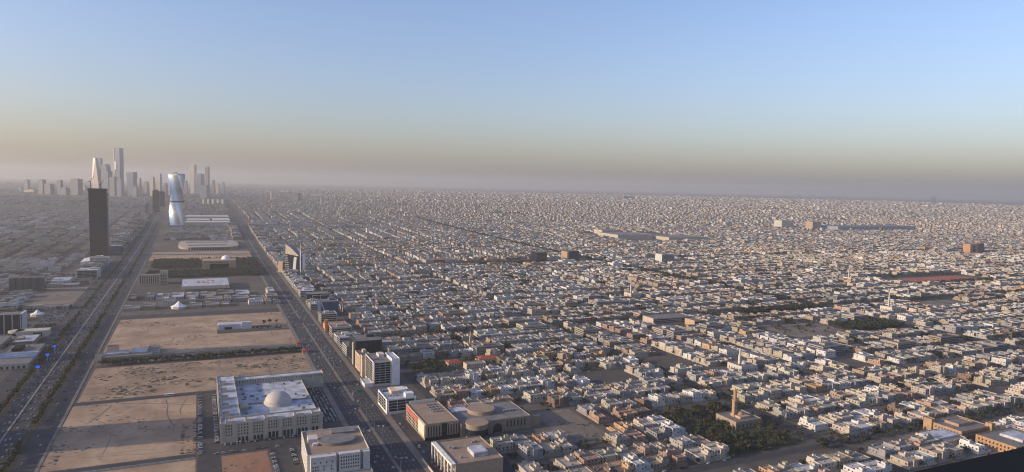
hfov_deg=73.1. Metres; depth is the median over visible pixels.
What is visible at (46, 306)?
side block
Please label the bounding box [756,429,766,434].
leafy tree
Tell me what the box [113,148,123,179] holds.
tallest tower
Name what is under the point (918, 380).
villa
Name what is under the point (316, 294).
framed office
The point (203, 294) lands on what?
compound block
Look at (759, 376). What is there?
villa
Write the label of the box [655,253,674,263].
white banded tower
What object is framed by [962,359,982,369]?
villa
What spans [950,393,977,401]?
villa
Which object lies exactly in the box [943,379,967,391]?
villa
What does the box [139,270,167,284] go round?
beige hotel
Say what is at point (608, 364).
villa
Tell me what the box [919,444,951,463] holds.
villa
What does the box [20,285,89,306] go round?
sand parcel
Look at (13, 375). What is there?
frontage road
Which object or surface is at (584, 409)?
villa
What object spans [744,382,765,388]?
villa
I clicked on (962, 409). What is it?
villa
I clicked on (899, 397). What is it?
villa
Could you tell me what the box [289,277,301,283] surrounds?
avenue shop
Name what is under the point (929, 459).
villa
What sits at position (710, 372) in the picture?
villa
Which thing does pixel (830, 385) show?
villa
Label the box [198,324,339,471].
parking lot
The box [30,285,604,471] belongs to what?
scrub
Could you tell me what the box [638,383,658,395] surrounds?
villa
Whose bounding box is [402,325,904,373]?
park lawn
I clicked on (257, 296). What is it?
compound block
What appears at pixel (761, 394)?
villa
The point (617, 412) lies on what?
villa
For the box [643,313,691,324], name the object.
long white school
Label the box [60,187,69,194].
skyline block
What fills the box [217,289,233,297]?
compound block
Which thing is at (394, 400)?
white corner office
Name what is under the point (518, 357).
villa
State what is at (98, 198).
dark tower
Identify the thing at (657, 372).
villa
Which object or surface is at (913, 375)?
villa
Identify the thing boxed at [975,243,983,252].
dark block
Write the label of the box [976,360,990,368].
villa
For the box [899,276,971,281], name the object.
sports ground
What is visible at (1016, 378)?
villa
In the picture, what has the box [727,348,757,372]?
mosque
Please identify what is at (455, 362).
tiled bungalow
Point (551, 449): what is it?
villa
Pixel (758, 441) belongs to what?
leafy tree
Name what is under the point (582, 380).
villa
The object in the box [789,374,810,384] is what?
villa
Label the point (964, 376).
villa
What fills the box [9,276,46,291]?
dark apartment block
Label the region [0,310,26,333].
glass office
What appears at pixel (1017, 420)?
villa
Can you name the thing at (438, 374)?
villa
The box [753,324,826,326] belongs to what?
boundary wall line
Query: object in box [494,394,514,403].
villa
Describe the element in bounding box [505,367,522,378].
villa
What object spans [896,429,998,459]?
school yard
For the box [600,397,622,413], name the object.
villa
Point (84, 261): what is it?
wave roof hall
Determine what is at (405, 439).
pavement
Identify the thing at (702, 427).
leafy tree
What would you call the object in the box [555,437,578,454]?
villa
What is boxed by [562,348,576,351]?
villa
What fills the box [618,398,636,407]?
villa
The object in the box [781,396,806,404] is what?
villa
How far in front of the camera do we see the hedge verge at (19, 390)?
1260.80 m
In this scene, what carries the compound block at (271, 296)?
on the ground at (256, 286)
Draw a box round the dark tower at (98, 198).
[87,188,109,255]
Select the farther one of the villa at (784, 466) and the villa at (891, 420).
the villa at (891, 420)
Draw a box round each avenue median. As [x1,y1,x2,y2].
[240,224,299,318]
[302,323,354,400]
[357,407,402,471]
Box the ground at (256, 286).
[0,178,1023,471]
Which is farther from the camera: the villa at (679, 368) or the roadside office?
the roadside office
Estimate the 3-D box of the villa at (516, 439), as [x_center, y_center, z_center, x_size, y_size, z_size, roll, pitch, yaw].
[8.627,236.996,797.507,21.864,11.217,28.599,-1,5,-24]
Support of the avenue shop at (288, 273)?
on the ground at (256, 286)
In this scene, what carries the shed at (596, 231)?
on the ground at (256, 286)
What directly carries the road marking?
on the avenue road at (374, 413)
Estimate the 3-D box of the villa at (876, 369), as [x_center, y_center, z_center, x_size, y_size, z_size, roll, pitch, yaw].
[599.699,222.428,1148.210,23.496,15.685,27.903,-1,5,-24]
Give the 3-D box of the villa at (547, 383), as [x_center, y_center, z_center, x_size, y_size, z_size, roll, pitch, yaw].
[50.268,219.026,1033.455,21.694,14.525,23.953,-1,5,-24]
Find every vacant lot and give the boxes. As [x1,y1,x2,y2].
[523,315,843,336]
[533,409,604,442]
[918,300,963,305]
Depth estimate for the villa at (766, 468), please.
721.75 m
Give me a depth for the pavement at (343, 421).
1101.67 m
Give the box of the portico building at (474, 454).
[422,436,502,471]
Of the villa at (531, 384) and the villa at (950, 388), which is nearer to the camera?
the villa at (531, 384)
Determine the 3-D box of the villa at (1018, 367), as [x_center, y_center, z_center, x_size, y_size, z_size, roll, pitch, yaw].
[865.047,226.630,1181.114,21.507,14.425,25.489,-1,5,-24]
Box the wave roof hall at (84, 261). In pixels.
[80,255,109,264]
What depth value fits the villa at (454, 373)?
1073.17 m
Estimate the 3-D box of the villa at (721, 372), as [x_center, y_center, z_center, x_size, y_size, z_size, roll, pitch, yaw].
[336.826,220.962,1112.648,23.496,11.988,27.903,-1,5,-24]
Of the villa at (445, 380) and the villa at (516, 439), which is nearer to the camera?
the villa at (516, 439)
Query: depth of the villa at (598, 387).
1012.41 m
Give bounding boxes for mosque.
[463,331,480,348]
[624,281,640,296]
[716,387,761,429]
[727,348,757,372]
[843,265,857,278]
[880,291,900,311]
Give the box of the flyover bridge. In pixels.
[109,234,178,236]
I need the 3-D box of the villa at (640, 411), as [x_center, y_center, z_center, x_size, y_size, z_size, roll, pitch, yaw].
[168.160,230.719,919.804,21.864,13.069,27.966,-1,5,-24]
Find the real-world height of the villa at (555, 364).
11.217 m
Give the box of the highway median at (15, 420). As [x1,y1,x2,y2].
[0,216,156,442]
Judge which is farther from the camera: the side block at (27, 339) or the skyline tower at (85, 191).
the skyline tower at (85, 191)
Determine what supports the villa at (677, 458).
on the ground at (256, 286)
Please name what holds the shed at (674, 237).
on the ground at (256, 286)
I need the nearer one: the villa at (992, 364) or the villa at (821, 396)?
the villa at (821, 396)
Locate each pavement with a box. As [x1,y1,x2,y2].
[34,261,145,471]
[260,273,374,471]
[277,271,433,471]
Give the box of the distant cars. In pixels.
[0,221,1019,471]
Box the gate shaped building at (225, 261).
[202,255,235,269]
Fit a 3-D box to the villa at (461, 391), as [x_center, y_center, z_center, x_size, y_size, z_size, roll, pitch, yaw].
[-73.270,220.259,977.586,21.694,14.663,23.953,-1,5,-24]
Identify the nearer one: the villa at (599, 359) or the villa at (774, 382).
the villa at (774, 382)
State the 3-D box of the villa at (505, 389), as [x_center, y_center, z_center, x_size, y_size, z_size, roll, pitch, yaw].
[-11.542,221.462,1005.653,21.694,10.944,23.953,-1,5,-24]
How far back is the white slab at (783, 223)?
5343.83 m
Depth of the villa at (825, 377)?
1101.52 m
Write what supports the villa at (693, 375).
on the ground at (256, 286)
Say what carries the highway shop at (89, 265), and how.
on the ground at (256, 286)
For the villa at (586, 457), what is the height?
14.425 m
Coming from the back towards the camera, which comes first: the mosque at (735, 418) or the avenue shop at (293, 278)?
the avenue shop at (293, 278)
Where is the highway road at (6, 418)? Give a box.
[0,197,169,466]
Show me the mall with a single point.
(12, 357)
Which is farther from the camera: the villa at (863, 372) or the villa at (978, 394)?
the villa at (863, 372)
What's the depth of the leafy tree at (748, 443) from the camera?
802.65 m
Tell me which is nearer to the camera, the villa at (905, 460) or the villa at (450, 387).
the villa at (905, 460)
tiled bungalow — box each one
[445,359,461,365]
[475,355,495,361]
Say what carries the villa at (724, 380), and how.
on the ground at (256, 286)
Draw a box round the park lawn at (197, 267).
[149,262,259,277]
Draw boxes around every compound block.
[123,305,140,310]
[128,294,137,300]
[142,302,155,309]
[145,292,154,300]
[156,293,169,299]
[162,297,175,304]
[171,292,183,299]
[186,292,197,298]
[189,295,194,303]
[189,302,201,307]
[200,291,215,297]
[204,301,218,307]
[206,295,222,302]
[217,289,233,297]
[221,301,228,306]
[224,295,230,301]
[232,294,248,301]
[234,289,249,295]
[248,298,262,304]
[249,295,264,300]
[264,298,270,303]
[265,293,277,299]
[266,287,274,292]
[272,299,279,303]
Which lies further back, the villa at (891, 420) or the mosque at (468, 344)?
the mosque at (468, 344)
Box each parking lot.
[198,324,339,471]
[391,414,446,471]
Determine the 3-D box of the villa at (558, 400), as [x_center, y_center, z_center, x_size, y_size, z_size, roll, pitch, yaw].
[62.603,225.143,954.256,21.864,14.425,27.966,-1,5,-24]
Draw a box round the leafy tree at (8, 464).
[0,461,10,469]
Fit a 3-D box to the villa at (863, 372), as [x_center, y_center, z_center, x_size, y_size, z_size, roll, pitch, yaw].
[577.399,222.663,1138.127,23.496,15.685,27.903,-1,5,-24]
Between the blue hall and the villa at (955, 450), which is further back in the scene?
the blue hall
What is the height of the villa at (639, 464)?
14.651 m
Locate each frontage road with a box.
[0,215,151,403]
[10,215,165,471]
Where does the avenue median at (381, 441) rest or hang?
on the avenue road at (374, 413)
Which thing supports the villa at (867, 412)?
on the ground at (256, 286)
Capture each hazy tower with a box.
[190,164,196,193]
[194,173,204,193]
[200,185,209,197]
[205,166,209,185]
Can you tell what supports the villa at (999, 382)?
on the ground at (256, 286)
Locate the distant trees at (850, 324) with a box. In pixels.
[0,210,1023,471]
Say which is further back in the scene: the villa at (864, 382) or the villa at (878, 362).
the villa at (878, 362)
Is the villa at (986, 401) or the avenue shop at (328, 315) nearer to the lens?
the villa at (986, 401)
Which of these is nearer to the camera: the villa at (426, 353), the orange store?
the villa at (426, 353)
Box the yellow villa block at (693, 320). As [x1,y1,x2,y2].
[685,317,703,324]
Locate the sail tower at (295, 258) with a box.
[278,243,304,272]
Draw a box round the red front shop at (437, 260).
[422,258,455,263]
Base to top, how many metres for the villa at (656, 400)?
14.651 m
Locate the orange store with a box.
[323,319,346,331]
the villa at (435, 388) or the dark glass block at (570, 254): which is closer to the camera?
the villa at (435, 388)
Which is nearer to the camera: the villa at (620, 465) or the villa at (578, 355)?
the villa at (620, 465)
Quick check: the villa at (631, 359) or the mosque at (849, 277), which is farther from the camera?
the mosque at (849, 277)
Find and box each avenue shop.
[232,235,241,239]
[266,248,275,253]
[283,269,297,276]
[285,272,296,278]
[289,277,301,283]
[290,279,306,285]
[293,281,310,288]
[295,285,313,292]
[298,288,313,296]
[308,301,316,309]
[318,310,336,323]
[329,324,351,336]
[332,331,348,339]
[334,331,355,342]
[337,333,359,346]
[342,341,348,355]
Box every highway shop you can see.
[82,264,98,267]
[90,255,107,265]
[92,259,105,263]
[111,239,122,244]
[124,226,134,231]
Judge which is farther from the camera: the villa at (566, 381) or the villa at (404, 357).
the villa at (404, 357)
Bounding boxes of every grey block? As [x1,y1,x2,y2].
[291,193,300,200]
[619,196,634,198]
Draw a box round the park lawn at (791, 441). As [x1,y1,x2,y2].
[651,407,805,456]
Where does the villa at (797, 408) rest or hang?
on the ground at (256, 286)
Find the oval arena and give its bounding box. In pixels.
[178,240,238,249]
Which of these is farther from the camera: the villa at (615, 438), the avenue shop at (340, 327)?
the avenue shop at (340, 327)
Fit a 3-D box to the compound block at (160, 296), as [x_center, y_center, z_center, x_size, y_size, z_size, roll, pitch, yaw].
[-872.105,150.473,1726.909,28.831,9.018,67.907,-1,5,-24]
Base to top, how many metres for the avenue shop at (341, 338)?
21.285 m
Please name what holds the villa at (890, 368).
on the ground at (256, 286)
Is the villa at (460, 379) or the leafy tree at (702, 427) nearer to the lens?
the leafy tree at (702, 427)
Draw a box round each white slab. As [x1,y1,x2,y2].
[774,220,793,227]
[805,221,821,229]
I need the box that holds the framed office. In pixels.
[304,291,329,300]
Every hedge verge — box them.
[0,215,153,415]
[4,215,161,471]
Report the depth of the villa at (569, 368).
1123.43 m
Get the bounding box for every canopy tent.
[30,309,44,316]
[170,301,186,309]
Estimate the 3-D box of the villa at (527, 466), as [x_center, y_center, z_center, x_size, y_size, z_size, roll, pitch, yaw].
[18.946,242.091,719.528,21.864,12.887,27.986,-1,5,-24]
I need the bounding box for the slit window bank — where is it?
[406,398,458,440]
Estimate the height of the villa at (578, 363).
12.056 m
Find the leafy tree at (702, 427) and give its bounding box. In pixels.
[695,425,704,432]
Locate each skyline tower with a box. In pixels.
[24,179,29,189]
[38,179,45,193]
[57,180,62,193]
[70,178,82,194]
[83,186,87,194]
[98,158,102,170]
[133,186,138,196]
[144,181,148,193]
[150,177,154,196]
[156,173,161,190]
[165,183,167,195]
[185,181,187,193]
[212,180,214,192]
[216,184,219,193]
[222,182,224,192]
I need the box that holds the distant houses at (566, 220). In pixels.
[0,182,1023,471]
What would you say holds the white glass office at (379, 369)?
on the ground at (256, 286)
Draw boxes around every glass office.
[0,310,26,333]
[317,297,338,315]
[360,352,399,387]
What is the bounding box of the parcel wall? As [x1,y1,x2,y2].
[83,457,194,471]
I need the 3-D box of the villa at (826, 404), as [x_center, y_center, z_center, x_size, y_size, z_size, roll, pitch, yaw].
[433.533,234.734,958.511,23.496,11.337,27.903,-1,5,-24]
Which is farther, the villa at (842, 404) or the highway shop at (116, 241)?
the highway shop at (116, 241)
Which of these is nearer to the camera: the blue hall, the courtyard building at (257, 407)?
the courtyard building at (257, 407)
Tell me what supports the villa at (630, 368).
on the ground at (256, 286)
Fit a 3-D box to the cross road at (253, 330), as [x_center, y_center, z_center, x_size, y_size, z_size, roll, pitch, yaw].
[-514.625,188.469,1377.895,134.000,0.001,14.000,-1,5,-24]
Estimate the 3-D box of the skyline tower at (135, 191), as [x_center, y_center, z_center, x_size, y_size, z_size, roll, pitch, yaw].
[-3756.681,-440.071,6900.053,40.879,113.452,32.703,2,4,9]
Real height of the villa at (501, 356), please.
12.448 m
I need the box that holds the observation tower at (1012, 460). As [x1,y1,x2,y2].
[914,447,1023,471]
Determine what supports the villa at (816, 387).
on the ground at (256, 286)
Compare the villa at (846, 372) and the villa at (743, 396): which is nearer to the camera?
the villa at (743, 396)
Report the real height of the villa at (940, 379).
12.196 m
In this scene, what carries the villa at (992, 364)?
on the ground at (256, 286)
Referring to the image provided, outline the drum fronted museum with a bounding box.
[446,400,539,438]
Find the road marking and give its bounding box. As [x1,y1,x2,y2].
[296,327,411,469]
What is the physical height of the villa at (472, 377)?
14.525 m
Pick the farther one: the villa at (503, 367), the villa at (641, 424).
the villa at (503, 367)
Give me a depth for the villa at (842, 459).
754.11 m
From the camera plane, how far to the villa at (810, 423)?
880.35 m
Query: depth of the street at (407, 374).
1060.66 m
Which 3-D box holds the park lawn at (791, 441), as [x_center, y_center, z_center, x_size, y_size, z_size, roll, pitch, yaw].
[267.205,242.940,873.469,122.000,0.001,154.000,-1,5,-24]
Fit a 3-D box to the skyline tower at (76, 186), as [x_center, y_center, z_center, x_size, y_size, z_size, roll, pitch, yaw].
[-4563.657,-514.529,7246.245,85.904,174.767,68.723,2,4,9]
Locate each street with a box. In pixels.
[274,250,1023,471]
[298,264,1023,471]
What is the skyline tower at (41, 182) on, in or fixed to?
on the ground at (256, 286)
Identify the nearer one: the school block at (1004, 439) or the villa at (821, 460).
the villa at (821, 460)
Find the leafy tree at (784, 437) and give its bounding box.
[780,435,789,440]
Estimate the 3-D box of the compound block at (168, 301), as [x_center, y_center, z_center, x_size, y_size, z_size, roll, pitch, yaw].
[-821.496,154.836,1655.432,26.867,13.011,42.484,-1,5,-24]
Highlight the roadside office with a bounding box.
[76,267,100,278]
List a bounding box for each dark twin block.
[152,190,159,211]
[160,191,164,206]
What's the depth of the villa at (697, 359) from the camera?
1209.67 m
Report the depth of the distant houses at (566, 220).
2719.70 m
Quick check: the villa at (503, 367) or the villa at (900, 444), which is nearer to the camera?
the villa at (900, 444)
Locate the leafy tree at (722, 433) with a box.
[716,431,727,435]
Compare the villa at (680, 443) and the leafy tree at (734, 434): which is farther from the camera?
the leafy tree at (734, 434)
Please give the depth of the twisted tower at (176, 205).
3809.81 m
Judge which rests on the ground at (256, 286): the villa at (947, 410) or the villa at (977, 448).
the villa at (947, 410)
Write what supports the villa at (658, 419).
on the ground at (256, 286)
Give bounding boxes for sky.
[0,0,1023,200]
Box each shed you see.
[218,321,251,329]
[594,229,620,233]
[598,232,652,238]
[653,234,707,239]
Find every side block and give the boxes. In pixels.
[0,335,11,348]
[12,334,40,344]
[22,303,70,310]
[47,282,80,287]
[51,277,72,282]
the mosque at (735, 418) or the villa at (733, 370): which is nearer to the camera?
the mosque at (735, 418)
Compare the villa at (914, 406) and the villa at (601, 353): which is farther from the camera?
the villa at (601, 353)
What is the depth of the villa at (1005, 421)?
893.73 m
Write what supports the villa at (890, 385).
on the ground at (256, 286)
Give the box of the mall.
[0,343,44,369]
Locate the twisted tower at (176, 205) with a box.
[168,172,184,227]
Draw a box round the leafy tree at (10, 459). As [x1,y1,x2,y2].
[6,457,14,464]
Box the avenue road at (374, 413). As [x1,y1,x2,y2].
[224,199,425,471]
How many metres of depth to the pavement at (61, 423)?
944.49 m
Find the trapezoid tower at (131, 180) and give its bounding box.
[126,172,136,195]
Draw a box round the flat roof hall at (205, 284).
[181,278,229,291]
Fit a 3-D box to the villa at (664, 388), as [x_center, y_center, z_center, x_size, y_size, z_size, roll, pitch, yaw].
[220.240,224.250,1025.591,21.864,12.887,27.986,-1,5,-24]
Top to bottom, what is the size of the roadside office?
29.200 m
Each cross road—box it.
[55,308,300,471]
[217,328,288,333]
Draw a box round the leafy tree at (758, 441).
[755,439,762,445]
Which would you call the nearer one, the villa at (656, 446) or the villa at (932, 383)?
the villa at (656, 446)
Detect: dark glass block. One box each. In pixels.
[531,251,546,261]
[561,250,578,260]
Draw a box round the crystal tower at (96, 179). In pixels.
[92,158,100,187]
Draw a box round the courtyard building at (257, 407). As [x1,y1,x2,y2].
[217,369,322,443]
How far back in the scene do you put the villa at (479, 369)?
1094.26 m
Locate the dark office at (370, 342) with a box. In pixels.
[349,332,381,364]
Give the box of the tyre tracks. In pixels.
[86,317,293,457]
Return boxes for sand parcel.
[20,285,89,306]
[38,395,195,471]
[77,353,311,402]
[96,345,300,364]
[100,459,195,471]
[102,329,296,355]
[110,315,216,339]
[149,251,250,260]
[215,312,286,325]
[221,451,271,471]
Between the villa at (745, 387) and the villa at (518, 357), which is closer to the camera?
the villa at (745, 387)
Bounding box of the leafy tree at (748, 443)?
[743,440,752,449]
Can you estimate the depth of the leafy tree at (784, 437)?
825.48 m
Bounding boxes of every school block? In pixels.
[916,428,966,444]
[923,415,994,438]
[975,427,1023,451]
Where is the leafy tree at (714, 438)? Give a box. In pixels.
[711,436,721,440]
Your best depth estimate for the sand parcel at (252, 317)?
1498.82 m
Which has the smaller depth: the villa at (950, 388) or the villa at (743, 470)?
the villa at (743, 470)
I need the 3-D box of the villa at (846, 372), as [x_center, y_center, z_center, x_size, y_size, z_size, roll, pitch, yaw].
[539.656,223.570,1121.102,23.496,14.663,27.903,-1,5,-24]
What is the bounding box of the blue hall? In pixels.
[821,225,915,229]
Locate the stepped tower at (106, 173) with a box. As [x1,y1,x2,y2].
[101,164,112,195]
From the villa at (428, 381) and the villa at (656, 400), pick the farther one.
the villa at (428, 381)
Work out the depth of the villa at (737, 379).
1081.06 m
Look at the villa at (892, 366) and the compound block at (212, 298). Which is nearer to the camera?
the villa at (892, 366)
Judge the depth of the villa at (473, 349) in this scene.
1220.30 m
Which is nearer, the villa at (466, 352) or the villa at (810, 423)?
the villa at (810, 423)
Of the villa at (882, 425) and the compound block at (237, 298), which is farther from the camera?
the compound block at (237, 298)
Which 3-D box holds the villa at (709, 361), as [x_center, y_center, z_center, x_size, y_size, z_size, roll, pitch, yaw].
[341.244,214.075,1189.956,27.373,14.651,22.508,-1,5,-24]
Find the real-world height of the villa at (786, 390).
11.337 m
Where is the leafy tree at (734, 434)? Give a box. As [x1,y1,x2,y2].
[730,432,738,437]
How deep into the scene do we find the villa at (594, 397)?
974.44 m
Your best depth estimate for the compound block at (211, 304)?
1623.74 m
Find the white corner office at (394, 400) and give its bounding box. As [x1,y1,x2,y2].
[378,386,415,413]
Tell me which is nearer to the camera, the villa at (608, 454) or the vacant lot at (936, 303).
the villa at (608, 454)
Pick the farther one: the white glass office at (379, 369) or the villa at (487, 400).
the white glass office at (379, 369)
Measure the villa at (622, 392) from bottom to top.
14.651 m
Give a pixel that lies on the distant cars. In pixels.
(56, 317)
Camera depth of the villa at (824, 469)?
723.65 m
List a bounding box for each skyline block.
[24,189,37,192]
[44,184,54,193]
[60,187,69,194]
[109,177,117,195]
[117,179,123,196]
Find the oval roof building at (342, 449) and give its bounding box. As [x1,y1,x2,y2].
[301,426,372,471]
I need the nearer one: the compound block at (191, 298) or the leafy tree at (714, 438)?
the leafy tree at (714, 438)
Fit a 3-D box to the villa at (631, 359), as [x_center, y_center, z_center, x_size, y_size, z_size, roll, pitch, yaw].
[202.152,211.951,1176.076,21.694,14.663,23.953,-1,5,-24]
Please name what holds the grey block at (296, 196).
on the ground at (256, 286)
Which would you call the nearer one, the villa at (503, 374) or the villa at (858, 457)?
the villa at (858, 457)
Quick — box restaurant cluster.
[95,344,160,363]
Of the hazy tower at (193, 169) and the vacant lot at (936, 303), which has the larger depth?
the hazy tower at (193, 169)
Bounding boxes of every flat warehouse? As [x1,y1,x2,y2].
[185,215,228,218]
[185,221,229,224]
[187,219,209,220]
[212,218,229,220]
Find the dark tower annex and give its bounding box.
[110,245,122,254]
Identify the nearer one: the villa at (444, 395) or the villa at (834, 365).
the villa at (444, 395)
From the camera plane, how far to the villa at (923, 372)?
1146.74 m
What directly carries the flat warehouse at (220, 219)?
on the ground at (256, 286)
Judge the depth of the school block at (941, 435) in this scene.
839.15 m
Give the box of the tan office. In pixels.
[355,348,368,371]
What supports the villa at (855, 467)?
on the ground at (256, 286)
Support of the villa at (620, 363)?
on the ground at (256, 286)
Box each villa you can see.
[395,352,409,361]
[407,351,422,360]
[416,372,431,383]
[420,348,434,359]
[421,375,439,387]
[430,384,446,396]
[432,347,447,357]
[432,372,447,376]
[435,389,454,401]
[437,376,453,385]
[445,384,459,390]
[446,349,458,357]
[446,369,461,376]
[446,398,465,407]
[450,375,467,384]
[452,385,469,399]
[458,348,471,356]
[461,369,473,375]
[462,397,481,404]
[465,372,480,383]
[467,385,484,397]
[469,344,480,354]
[472,367,485,371]
[473,380,491,388]
[478,369,494,380]
[479,397,497,402]
[481,384,499,396]
[485,348,500,355]
[486,364,501,371]
[489,377,505,384]
[490,434,514,453]
[493,371,508,378]
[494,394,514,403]
[495,353,507,363]
[495,384,513,394]
[500,357,515,365]
[500,365,513,371]
[504,378,518,383]
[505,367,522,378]
[509,434,530,451]
[510,381,527,392]
[513,363,527,368]
[515,353,530,361]
[515,460,543,471]
[516,441,544,460]
[518,366,535,376]
[519,376,532,381]
[521,357,536,364]
[522,388,544,403]
[523,380,541,389]
[527,432,548,442]
[532,361,549,371]
[532,374,544,380]
[534,353,548,362]
[537,378,555,389]
[537,441,562,457]
[539,348,554,358]
[539,366,556,375]
[542,430,566,442]
[543,389,556,401]
[545,360,561,369]
[546,393,568,407]
[551,372,569,382]
[553,453,581,469]
[553,469,571,471]
[554,386,571,393]
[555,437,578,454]
[556,352,572,359]
[557,357,572,366]
[558,376,578,386]
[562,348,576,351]
[562,391,583,405]
[563,363,581,372]
[568,466,592,471]
[569,351,584,359]
[572,359,585,367]
[573,374,590,385]
[573,385,593,395]
[574,449,600,466]
[576,403,599,416]
[580,350,595,358]
[581,357,596,366]
[582,390,604,402]
[587,409,612,423]
[587,462,615,471]
[588,383,607,391]
[591,350,606,358]
[592,447,618,462]
[596,357,607,365]
[598,390,618,399]
[599,359,616,368]
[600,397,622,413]
[601,382,615,389]
[603,430,631,446]
[605,459,634,471]
[606,421,631,431]
[611,385,632,398]
[611,406,636,419]
[612,357,627,367]
[612,444,635,459]
[614,381,633,387]
[615,353,627,359]
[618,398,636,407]
[621,427,647,444]
[623,355,639,364]
[623,453,653,471]
[624,362,642,374]
[624,384,645,397]
[626,378,644,386]
[627,403,650,417]
[628,442,653,456]
[631,417,655,431]
[633,368,652,377]
[633,397,652,408]
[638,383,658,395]
[639,375,658,383]
[641,362,653,368]
[641,454,670,471]
[644,393,665,407]
[644,425,672,439]
[646,368,664,377]
[647,414,667,425]
[650,382,671,393]
[650,441,667,453]
[656,377,672,385]
[658,448,687,468]
[659,393,678,405]
[661,420,687,435]
[667,435,695,453]
[668,375,684,385]
[669,363,688,374]
[669,391,692,403]
[682,352,700,359]
[682,388,704,401]
[683,446,714,463]
[686,369,706,382]
[686,434,710,446]
[687,364,703,371]
[691,353,707,362]
[697,376,720,386]
[699,355,720,366]
[699,389,717,400]
[701,441,730,460]
[703,369,719,377]
[706,353,720,357]
[710,375,733,385]
[714,369,727,375]
[716,357,731,364]
[723,372,745,383]
[725,367,742,373]
[730,383,754,391]
[731,390,757,402]
[732,468,755,471]
[736,372,757,382]
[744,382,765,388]
[746,389,770,400]
[747,357,767,365]
[747,371,769,381]
[755,398,780,412]
[756,464,782,471]
[759,384,782,398]
[763,364,784,370]
[767,369,788,378]
[767,379,790,386]
[770,406,799,419]
[773,461,799,471]
[775,384,795,396]
[776,362,796,369]
[778,366,799,376]
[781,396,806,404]
[783,382,807,394]
[786,402,812,416]
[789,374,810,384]
[791,462,818,471]
[793,361,807,370]
[796,393,820,401]
[797,360,817,368]
[798,416,828,431]
[799,400,825,414]
[803,382,827,392]
[805,375,821,381]
[806,454,838,471]
[809,364,832,373]
[810,394,831,398]
[812,399,838,412]
[813,358,830,364]
[813,373,832,379]
[813,467,830,471]
[815,378,839,390]
[818,414,840,428]
[823,370,844,377]
[824,451,853,471]
[825,396,851,410]
[827,378,850,388]
[828,360,849,369]
[828,410,853,421]
[830,389,851,400]
[830,421,861,436]
[834,369,855,375]
[838,375,861,387]
[841,450,870,462]
[841,462,875,471]
[844,409,864,418]
[845,388,863,395]
[845,396,871,407]
[846,418,873,433]
[850,375,872,385]
[852,366,872,378]
[853,408,879,416]
[858,392,883,405]
[860,416,888,431]
[861,459,892,471]
[862,385,883,392]
[865,372,890,383]
[866,358,889,365]
[866,443,897,460]
[868,365,883,373]
[869,390,895,403]
[873,413,901,429]
[878,371,900,381]
[879,383,897,388]
[882,366,892,371]
[882,388,906,401]
[883,365,900,369]
[883,438,911,451]
[887,402,912,413]
[887,450,923,469]
[888,369,911,380]
[893,387,918,399]
[894,411,921,424]
[898,381,916,389]
[899,401,923,409]
[900,368,921,378]
[903,438,925,450]
[904,377,927,384]
[907,410,932,419]
[908,366,930,377]
[909,450,937,466]
[910,384,936,396]
[911,433,939,444]
[916,399,935,406]
[918,406,945,417]
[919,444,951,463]
[921,377,937,384]
[923,361,941,366]
[923,395,948,405]
[929,364,949,374]
[929,376,947,382]
[930,405,957,415]
[931,385,947,395]
[932,441,964,460]
[933,383,957,393]
[935,374,958,379]
[941,404,970,415]
[942,364,957,373]
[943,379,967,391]
[946,363,966,371]
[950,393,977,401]
[954,361,974,370]
[954,379,978,390]
[956,371,977,382]
[956,438,990,454]
[961,399,988,412]
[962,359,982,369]
[963,391,987,397]
[972,375,996,387]
[974,389,996,395]
[975,369,992,375]
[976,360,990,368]
[976,397,998,410]
[978,359,998,366]
[984,366,1001,374]
[984,375,1005,385]
[988,395,1010,408]
[991,373,1013,384]
[994,393,1019,406]
[994,417,1021,427]
[995,423,1009,429]
[1000,367,1019,371]
[1000,371,1022,382]
[1005,384,1023,396]
[1005,393,1023,402]
[1006,415,1023,424]
[1008,363,1023,371]
[1010,371,1023,378]
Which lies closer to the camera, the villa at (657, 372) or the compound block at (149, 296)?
the villa at (657, 372)
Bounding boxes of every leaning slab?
[140,204,145,214]
[145,203,148,213]
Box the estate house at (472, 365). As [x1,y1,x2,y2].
[463,360,485,369]
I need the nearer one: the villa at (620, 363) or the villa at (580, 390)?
the villa at (580, 390)
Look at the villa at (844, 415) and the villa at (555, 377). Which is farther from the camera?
the villa at (555, 377)
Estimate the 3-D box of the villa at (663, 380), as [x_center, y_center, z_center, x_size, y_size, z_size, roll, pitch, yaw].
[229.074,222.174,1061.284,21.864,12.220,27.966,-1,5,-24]
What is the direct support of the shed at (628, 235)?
on the ground at (256, 286)
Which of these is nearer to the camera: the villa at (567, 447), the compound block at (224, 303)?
the villa at (567, 447)
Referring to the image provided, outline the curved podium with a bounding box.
[8,327,50,337]
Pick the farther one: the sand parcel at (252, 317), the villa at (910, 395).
the sand parcel at (252, 317)
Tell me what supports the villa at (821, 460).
on the ground at (256, 286)
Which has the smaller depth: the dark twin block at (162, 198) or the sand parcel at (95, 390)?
the sand parcel at (95, 390)
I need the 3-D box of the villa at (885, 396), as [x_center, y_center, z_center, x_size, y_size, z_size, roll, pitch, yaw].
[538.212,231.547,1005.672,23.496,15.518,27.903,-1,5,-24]
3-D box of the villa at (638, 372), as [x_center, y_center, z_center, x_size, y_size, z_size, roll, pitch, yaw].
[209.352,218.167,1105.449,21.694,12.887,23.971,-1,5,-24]
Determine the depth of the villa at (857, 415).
915.73 m

